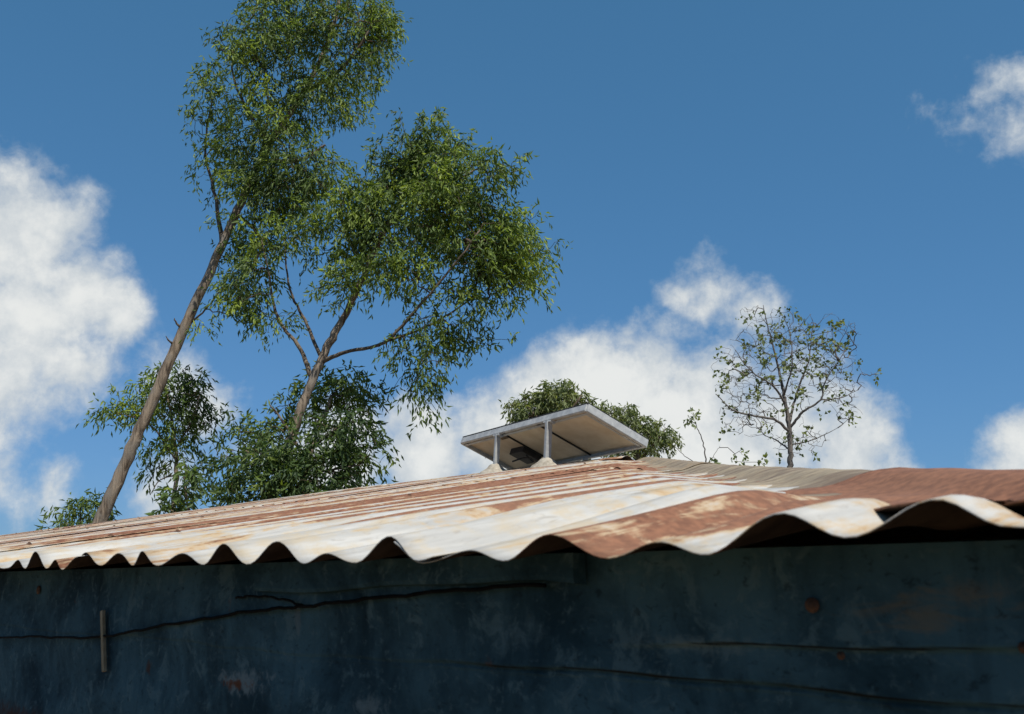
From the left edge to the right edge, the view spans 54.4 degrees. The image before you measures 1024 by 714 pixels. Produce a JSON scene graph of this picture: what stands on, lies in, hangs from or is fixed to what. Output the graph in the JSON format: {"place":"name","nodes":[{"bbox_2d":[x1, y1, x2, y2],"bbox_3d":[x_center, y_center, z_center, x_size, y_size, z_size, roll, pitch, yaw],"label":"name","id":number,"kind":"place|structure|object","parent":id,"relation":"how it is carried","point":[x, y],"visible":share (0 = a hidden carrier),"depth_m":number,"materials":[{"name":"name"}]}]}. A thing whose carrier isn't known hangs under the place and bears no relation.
{"place":"outdoors","nodes":[
{"label":"outdoors","id":0,"kind":"place"},
{"bbox_2d":[0,0,1023,534],"label":"sky","id":1,"kind":"structure","parent":0,"point":[703,163],"materials":[{"name":"blue"}]},
{"bbox_3d":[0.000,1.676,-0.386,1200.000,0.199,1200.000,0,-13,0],"label":"ground","id":2,"kind":"structure","parent":0,"visible":0},
{"bbox_2d":[35,487,121,530],"bbox_3d":[-8.388,4.289,19.164,1.630,3.689,1.319,0,-13,0],"label":"bush","id":3,"kind":"object","parent":2,"relation":"on","point":[82,506],"visible":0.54,"depth_m":19.33,"materials":[{"name":"green plant"}]},
{"bbox_2d":[75,360,224,504],"bbox_3d":[-7.337,3.081,20.046,2.823,6.427,1.707,0,-13,0],"label":"young tree","id":4,"kind":"object","parent":2,"relation":"on","point":[168,445],"visible":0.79,"depth_m":20.32,"materials":[{"name":"green plant"}]},
{"bbox_2d":[145,457,218,515],"bbox_3d":[-4.697,3.169,14.050,1.028,3.576,0.864,-6,-14,25],"label":"sapling","id":5,"kind":"object","parent":2,"relation":"on","point":[194,482],"visible":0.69,"depth_m":14.33,"materials":[{"name":"green plant"}]},
{"bbox_2d":[92,0,413,522],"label":"gum tree","id":6,"kind":"object","parent":2,"relation":"on","point":[254,182],"visible":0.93,"depth_m":19.98,"materials":[{"name":"green plant"}]},
{"bbox_2d":[183,359,403,507],"bbox_3d":[-3.668,2.694,16.964,3.680,5.819,3.398,0,-13,0],"label":"young tree","id":7,"kind":"object","parent":2,"relation":"on","point":[346,454],"visible":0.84,"depth_m":16.61,"materials":[{"name":"green plant"}]},
{"bbox_2d":[208,106,573,496],"bbox_3d":[-2.366,0.480,17.193,6.810,10.277,3.122,-3,-13,14],"label":"gum tree","id":8,"kind":"object","parent":2,"relation":"on","point":[418,187],"visible":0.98,"depth_m":17.37,"materials":[{"name":"green plant"}]},
{"bbox_2d":[0,456,1023,713],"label":"shed","id":9,"kind":"structure","parent":2,"relation":"on","point":[678,586],"depth_m":0.72,"materials":[{"name":"metal"}]},
{"bbox_2d":[0,583,546,639],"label":"wire","id":10,"kind":"object","parent":9,"relation":"attached to","point":[475,589],"visible":1,"depth_m":0.88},
{"bbox_2d":[461,402,648,473],"bbox_3d":[0.144,0.482,4.935,0.454,0.332,1.098,9,-15,-33],"label":"solar panel","id":11,"kind":"object","parent":9,"relation":"on","point":[584,431],"visible":0.91,"depth_m":4.85,"materials":[{"name":"glass"}]},
{"bbox_2d":[498,378,606,460],"bbox_3d":[0.819,3.776,23.698,3.196,6.732,2.076,0,-13,0],"label":"leafy tree","id":12,"kind":"object","parent":2,"relation":"on","point":[537,403],"visible":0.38,"depth_m":24.11,"materials":[{"name":"green plant"}]},
{"bbox_2d":[594,399,684,459],"bbox_3d":[3.259,4.466,26.682,2.844,6.763,1.663,0,-13,0],"label":"leafy tree","id":13,"kind":"object","parent":2,"relation":"on","point":[659,441],"visible":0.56,"depth_m":27.00,"materials":[{"name":"green plant"}]},
{"bbox_2d":[674,407,768,465],"bbox_3d":[2.317,2.357,10.749,1.044,3.666,0.306,0,-13,0],"label":"twiggy shrub","id":14,"kind":"object","parent":2,"relation":"on","point":[765,455],"visible":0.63,"depth_m":11.04,"materials":[{"name":"green plant"}]},
{"bbox_2d":[712,305,882,467],"bbox_3d":[3.809,1.932,12.908,2.339,5.467,1.113,0,-13,0],"label":"thin tree","id":15,"kind":"object","parent":2,"relation":"on","point":[782,397],"visible":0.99,"depth_m":13.20,"materials":[{"name":"green plant"}]}
]}

